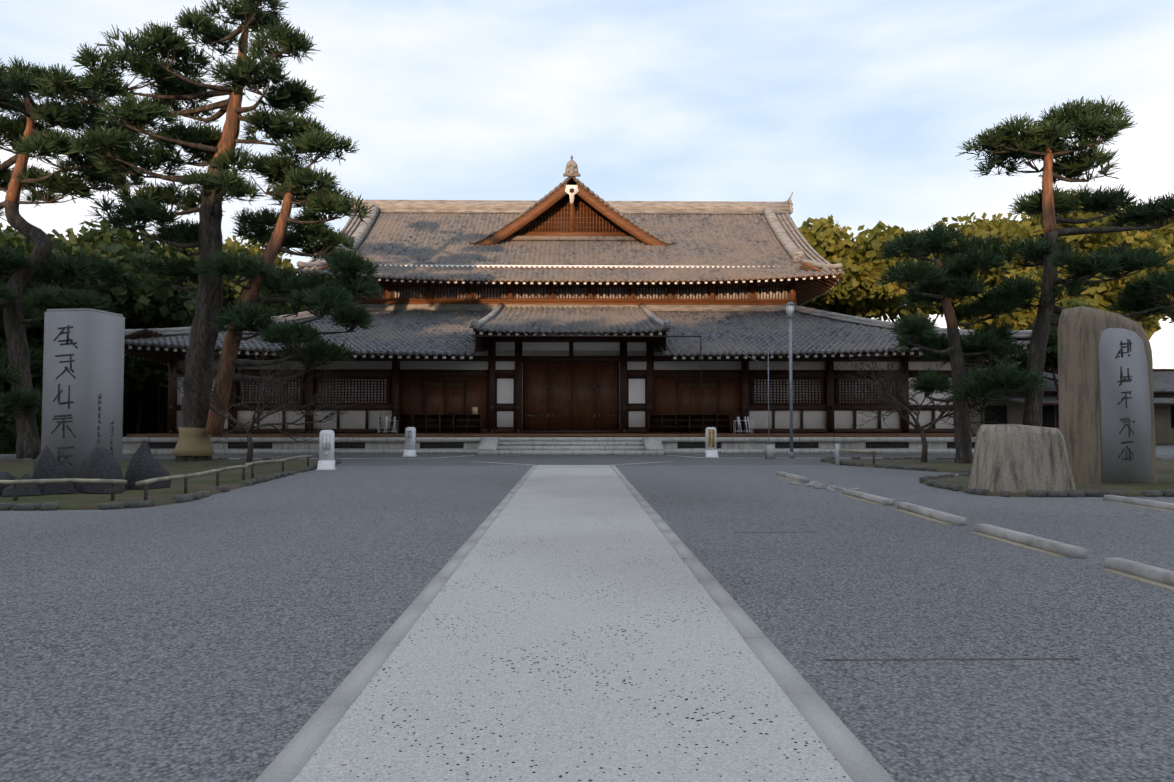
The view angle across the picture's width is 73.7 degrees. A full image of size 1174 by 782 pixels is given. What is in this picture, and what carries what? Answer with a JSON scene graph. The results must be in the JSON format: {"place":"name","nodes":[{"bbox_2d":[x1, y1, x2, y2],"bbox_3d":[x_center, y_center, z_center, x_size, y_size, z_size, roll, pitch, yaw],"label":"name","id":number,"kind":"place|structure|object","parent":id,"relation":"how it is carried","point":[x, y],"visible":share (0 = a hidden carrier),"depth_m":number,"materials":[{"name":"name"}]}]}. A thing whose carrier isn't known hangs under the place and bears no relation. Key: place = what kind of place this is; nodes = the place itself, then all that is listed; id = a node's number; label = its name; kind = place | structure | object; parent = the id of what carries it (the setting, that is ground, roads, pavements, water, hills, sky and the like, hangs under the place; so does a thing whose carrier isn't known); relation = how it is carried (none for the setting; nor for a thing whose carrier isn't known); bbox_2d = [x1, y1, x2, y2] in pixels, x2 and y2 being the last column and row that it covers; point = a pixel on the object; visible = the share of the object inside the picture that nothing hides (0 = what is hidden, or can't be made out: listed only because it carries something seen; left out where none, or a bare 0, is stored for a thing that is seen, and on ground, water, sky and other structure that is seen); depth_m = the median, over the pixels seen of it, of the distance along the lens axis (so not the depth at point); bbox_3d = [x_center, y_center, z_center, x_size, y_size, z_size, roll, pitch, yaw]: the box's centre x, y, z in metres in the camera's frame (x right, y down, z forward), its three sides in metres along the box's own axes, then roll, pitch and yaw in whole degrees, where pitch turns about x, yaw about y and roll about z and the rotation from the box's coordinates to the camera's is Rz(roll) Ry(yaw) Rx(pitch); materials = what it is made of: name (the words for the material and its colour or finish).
{"place":"outdoors","nodes":[
{"label":"outdoors","id":0,"kind":"place"},
{"bbox_2d":[153,328,967,433],"bbox_3d":[-0.765,-0.510,37.709,39.840,5.101,0.340,0,-2,-1],"label":"timber frame","id":1,"kind":"object","parent":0,"point":[570,393],"visible":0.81,"depth_m":37.66,"materials":[{"name":"brown wood"}]},
{"bbox_2d":[292,465,852,781],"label":"path","id":2,"kind":"structure","parent":0,"point":[573,623],"depth_m":4.81,"materials":[{"name":"grey concrete"}]},
{"bbox_2d":[348,265,800,342],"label":"hall wall","id":3,"kind":"structure","parent":0,"point":[747,292],"depth_m":44.23,"materials":[{"name":"paint"}]},
{"bbox_2d":[297,262,842,305],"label":"roof eaves","id":4,"kind":"object","parent":3,"relation":"on","point":[809,288],"visible":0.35,"depth_m":42.53,"materials":[{"name":"brown wood"}]},
{"bbox_2d":[125,155,1031,338],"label":"roof ridges and ogre tiles","id":5,"kind":"object","parent":3,"relation":"on","point":[768,210],"visible":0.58,"depth_m":47.89,"materials":[{"name":"grey tile"}]},
{"bbox_2d":[0,444,1173,781],"bbox_3d":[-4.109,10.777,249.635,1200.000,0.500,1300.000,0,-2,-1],"label":"ground","id":6,"kind":"structure","parent":0,"point":[236,634],"depth_m":6.51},
{"bbox_2d":[0,235,34,337],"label":"broadleaf tree leaves","id":7,"kind":"object","parent":6,"relation":"on","point":[16,242],"visible":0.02,"depth_m":41.30,"materials":[{"name":"green plant"}]},
{"bbox_2d":[0,335,43,394],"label":"shrub leaves","id":8,"kind":"object","parent":6,"relation":"on","point":[37,382],"depth_m":39.35,"materials":[{"name":"green plant"}]},
{"bbox_2d":[0,222,98,254],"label":"broadleaf tree leaves","id":9,"kind":"object","parent":6,"relation":"on","point":[10,231],"depth_m":43.80,"materials":[{"name":"green plant"}]},
{"bbox_2d":[0,409,124,453],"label":"hedge","id":10,"kind":"object","parent":6,"relation":"on","point":[8,421],"depth_m":35.58,"materials":[{"name":"green plant"}]},
{"bbox_2d":[0,242,197,347],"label":"broadleaf tree leaves","id":11,"kind":"object","parent":6,"relation":"on","point":[154,304],"depth_m":39.47,"materials":[{"name":"green plant"}]},
{"bbox_2d":[0,460,317,509],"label":"island grass","id":12,"kind":"structure","parent":6,"relation":"on","point":[19,469],"depth_m":18.89,"materials":[{"name":"green plant"}]},
{"bbox_2d":[0,55,154,459],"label":"pine","id":13,"kind":"object","parent":12,"relation":"on","point":[15,76],"depth_m":30.55,"materials":[{"name":"green plant"}]},
{"bbox_2d":[0,441,171,495],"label":"monument base rocks","id":14,"kind":"object","parent":12,"relation":"on","point":[99,462],"visible":0.83,"depth_m":16.15,"materials":[{"name":"grey stone"}]},
{"bbox_2d":[41,308,124,488],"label":"monument pillar","id":15,"kind":"structure","parent":14,"relation":"on","point":[83,386],"depth_m":17.33,"materials":[{"name":"stone"}]},
{"bbox_2d":[31,0,382,460],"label":"pine tree","id":16,"kind":"object","parent":12,"relation":"on","point":[144,209],"depth_m":28.72,"materials":[{"name":"green plant"}]},
{"bbox_2d":[47,217,289,432],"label":"broadleaf tree leaves","id":17,"kind":"object","parent":6,"relation":"on","point":[124,245],"depth_m":48.53,"materials":[{"name":"green plant"}]},
{"bbox_2d":[0,458,341,510],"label":"grass edging","id":18,"kind":"object","parent":6,"relation":"on","point":[48,506],"visible":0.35,"depth_m":14.88,"materials":[{"name":"stone"}]},
{"bbox_2d":[149,233,307,311],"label":"broadleaf tree leaves","id":19,"kind":"object","parent":6,"relation":"on","point":[286,263],"depth_m":62.97,"materials":[{"name":"green plant"}]},
{"bbox_2d":[316,430,335,470],"bbox_3d":[-8.127,1.841,24.439,0.520,1.250,0.520,0,-2,-9],"label":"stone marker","id":20,"kind":"object","parent":6,"relation":"on","point":[326,461],"visible":1,"depth_m":24.36,"materials":[{"name":"white stone"}]},
{"bbox_2d":[0,443,876,500],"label":"bamboo rail fence","id":21,"kind":"object","parent":6,"relation":"on","point":[145,483],"visible":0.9,"depth_m":15.34,"materials":[{"name":"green plant"}]},
{"bbox_2d":[122,437,975,453],"bbox_3d":[-0.907,3.083,52.148,42.012,0.750,33.123,0,-2,-1],"label":"platform stone","id":22,"kind":"object","parent":6,"relation":"on","point":[396,445],"visible":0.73,"depth_m":35.73,"materials":[{"name":"grey stone"}]},
{"bbox_2d":[126,433,976,436],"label":"veranda deck","id":23,"kind":"structure","parent":22,"relation":"on","point":[608,435],"depth_m":36.18,"materials":[{"name":"brown wood"}]},
{"bbox_2d":[398,407,730,433],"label":"shoe shelves","id":24,"kind":"object","parent":23,"relation":"on","point":[472,423],"visible":0.96,"depth_m":37.20,"materials":[{"name":"brown wood"}]},
{"bbox_2d":[176,333,953,429],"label":"building wall","id":25,"kind":"structure","parent":23,"relation":"on","point":[352,419],"depth_m":37.83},
{"bbox_2d":[124,328,1029,364],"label":"roof eaves","id":26,"kind":"object","parent":25,"relation":"on","point":[146,352],"visible":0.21,"depth_m":35.46,"materials":[{"name":"brown wood"}]},
{"bbox_2d":[124,310,1030,355],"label":"roof tiles","id":27,"kind":"object","parent":26,"relation":"on","point":[424,332],"visible":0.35,"depth_m":38.75,"materials":[{"name":"grey tile"}]},
{"bbox_2d":[472,329,701,360],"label":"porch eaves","id":28,"kind":"object","parent":25,"relation":"on","point":[480,337],"visible":0.56,"depth_m":34.93,"materials":[{"name":"brown wood"}]},
{"bbox_2d":[473,306,667,332],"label":"porch roof tiles","id":29,"kind":"object","parent":28,"relation":"on","point":[569,320],"visible":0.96,"depth_m":38.75,"materials":[{"name":"grey tile"}]},
{"bbox_2d":[378,412,752,433],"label":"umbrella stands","id":30,"kind":"object","parent":23,"relation":"on","point":[386,420],"visible":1,"depth_m":37.07,"materials":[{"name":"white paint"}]},
{"bbox_2d":[148,442,974,448],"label":"platform vents","id":31,"kind":"object","parent":22,"relation":"on","point":[690,445],"visible":0.81,"depth_m":35.77,"materials":[{"name":"brown metal"}]},
{"bbox_2d":[477,437,663,454],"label":"front steps","id":32,"kind":"structure","parent":6,"relation":"on","point":[645,446],"depth_m":34.88,"materials":[{"name":"stone"}]},
{"bbox_2d":[254,461,894,781],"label":"path kerbs","id":33,"kind":"structure","parent":6,"relation":"on","point":[855,758],"depth_m":4.81,"materials":[{"name":"stone"}]},
{"bbox_2d":[0,455,1173,464],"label":"paved strip","id":34,"kind":"object","parent":6,"relation":"on","point":[610,460],"visible":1,"depth_m":30.70,"materials":[{"name":"stone"}]},
{"bbox_2d":[159,334,361,462],"bbox_3d":[-11.294,0.320,27.774,6.547,4.546,4.514,1,-2,-21],"label":"bare tree","id":35,"kind":"object","parent":34,"relation":"on","point":[250,427],"visible":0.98,"depth_m":27.59,"materials":[{"name":"brown plant"}]},
{"bbox_2d":[402,427,417,456],"bbox_3d":[-7.471,2.151,33.086,0.520,1.250,0.520,0,-2,2],"label":"stone marker","id":36,"kind":"object","parent":34,"relation":"on","point":[410,450],"visible":0.96,"depth_m":33.01,"materials":[{"name":"white stone"}]},
{"bbox_2d":[229,455,701,458],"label":"paved strip markings","id":37,"kind":"object","parent":34,"relation":"on","point":[356,458],"visible":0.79,"depth_m":31.40,"materials":[{"name":"white paint"}]},
{"bbox_2d":[704,427,718,457],"bbox_3d":[5.155,2.130,32.502,0.520,1.250,0.520,0,-2,-5],"label":"stone marker","id":38,"kind":"object","parent":34,"relation":"on","point":[711,451],"visible":1,"depth_m":32.42,"materials":[{"name":"white stone"}]},
{"bbox_2d":[741,351,774,458],"bbox_3d":[6.849,0.541,31.452,1.286,4.350,0.372,0,-2,-1],"label":"pole","id":39,"kind":"object","parent":34,"relation":"on","point":[770,451],"visible":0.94,"depth_m":31.36,"materials":[{"name":"metal"}]},
{"bbox_2d":[785,302,795,457],"bbox_3d":[8.306,-0.449,31.877,0.340,6.360,0.340,0,-2,-1],"label":"street lamp","id":40,"kind":"object","parent":34,"relation":"on","point":[790,308],"visible":0.96,"depth_m":31.84,"materials":[{"name":"metal"}]},
{"bbox_2d":[798,214,938,320],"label":"broadleaf tree leaves","id":41,"kind":"object","parent":6,"relation":"on","point":[860,260],"depth_m":61.99,"materials":[{"name":"green plant"}]},
{"bbox_2d":[734,532,1078,660],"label":"gravel bay lines","id":42,"kind":"object","parent":6,"relation":"on","point":[906,659],"visible":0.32,"depth_m":5.17,"materials":[{"name":"stone"}]},
{"bbox_2d":[834,351,1021,461],"bbox_3d":[12.159,0.681,28.449,5.723,4.440,5.201,1,-2,-33],"label":"bare tree","id":43,"kind":"object","parent":6,"relation":"on","point":[916,425],"visible":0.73,"depth_m":28.13,"materials":[{"name":"brown plant"}]},
{"bbox_2d":[843,212,1040,326],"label":"broadleaf tree leaves","id":44,"kind":"object","parent":6,"relation":"on","point":[975,226],"depth_m":66.29,"materials":[{"name":"green plant"}]},
{"bbox_2d":[773,471,1173,590],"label":"parking kerb blocks","id":45,"kind":"structure","parent":6,"relation":"on","point":[1150,574],"depth_m":10.54,"materials":[{"name":"concrete"}]},
{"bbox_2d":[967,354,1026,424],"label":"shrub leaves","id":46,"kind":"object","parent":6,"relation":"on","point":[1010,360],"depth_m":45.23,"materials":[{"name":"green plant"}]},
{"bbox_2d":[821,457,1173,496],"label":"grass edging","id":47,"kind":"object","parent":6,"relation":"on","point":[1045,493],"visible":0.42,"depth_m":16.51,"materials":[{"name":"stone"}]},
{"bbox_2d":[828,459,1173,496],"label":"island grass","id":48,"kind":"structure","parent":6,"relation":"on","point":[1165,473],"depth_m":20.50,"materials":[{"name":"green plant"}]},
{"bbox_2d":[871,219,1051,462],"bbox_3d":[12.831,-1.822,27.966,5.849,8.858,5.352,0,-2,-1],"label":"pine tree","id":49,"kind":"object","parent":48,"relation":"on","point":[983,382],"depth_m":27.40,"materials":[{"name":"green plant"}]},
{"bbox_2d":[968,424,1075,492],"bbox_3d":[9.413,1.440,17.031,1.971,1.421,1.200,0,-2,-9],"label":"monument boulder","id":50,"kind":"object","parent":48,"relation":"on","point":[1011,458],"visible":0.98,"depth_m":16.53,"materials":[{"name":"stone"}]},
{"bbox_2d":[955,95,1173,426],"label":"tall pine","id":51,"kind":"object","parent":48,"relation":"on","point":[1078,118],"depth_m":27.18,"materials":[{"name":"green plant"}]},
{"bbox_2d":[1058,306,1156,483],"bbox_3d":[12.593,0.110,18.971,2.214,4.220,0.814,0,-2,-13],"label":"monument stele","id":52,"kind":"object","parent":48,"relation":"on","point":[1106,398],"visible":0.94,"depth_m":18.58,"materials":[{"name":"stone"}]},
{"bbox_2d":[956,212,1064,320],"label":"broadleaf tree leaves","id":53,"kind":"object","parent":6,"relation":"on","point":[1004,219],"depth_m":83.64,"materials":[{"name":"green plant"}]},
{"bbox_2d":[914,190,1173,317],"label":"broadleaf tree leaves","id":54,"kind":"object","parent":6,"relation":"on","point":[1029,227],"depth_m":63.59,"materials":[{"name":"green plant"}]},
{"bbox_2d":[1012,298,1092,428],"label":"garden tree leaves","id":55,"kind":"object","parent":6,"relation":"on","point":[1052,349],"depth_m":48.37,"materials":[{"name":"green plant"}]},
{"bbox_2d":[968,369,1173,443],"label":"annex building","id":56,"kind":"structure","parent":6,"relation":"on","point":[1011,411],"depth_m":50.36,"materials":[{"name":"tile"}]},
{"bbox_2d":[1083,203,1173,308],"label":"broadleaf tree leaves","id":57,"kind":"object","parent":6,"relation":"on","point":[1166,232],"depth_m":66.84,"materials":[{"name":"green plant"}]},
{"bbox_2d":[1152,293,1173,322],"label":"broadleaf tree leaves","id":58,"kind":"object","parent":6,"relation":"on","point":[1164,318],"visible":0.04,"depth_m":82.77,"materials":[{"name":"green plant"}]},
{"bbox_2d":[0,0,1173,368],"label":"sky","id":59,"kind":"structure","parent":0,"point":[859,110],"materials":[{"name":"white"}]},
{"bbox_2d":[958,268,1164,339],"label":"broadleaf tree leaves","id":60,"kind":"object","parent":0,"point":[1100,297],"depth_m":55.05,"materials":[{"name":"plant"}]},
{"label":"upper roof gables","id":61,"kind":"object","parent":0,"visible":0},
{"bbox_2d":[295,213,843,281],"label":"roof tiles","id":62,"kind":"object","parent":61,"relation":"on","point":[439,239],"visible":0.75,"depth_m":46.81,"materials":[{"name":"grey tile"}]},
{"bbox_2d":[466,177,676,246],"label":"gable","id":63,"kind":"structure","parent":62,"relation":"on","point":[571,209],"depth_m":48.39,"materials":[{"name":"wood"}]}
]}

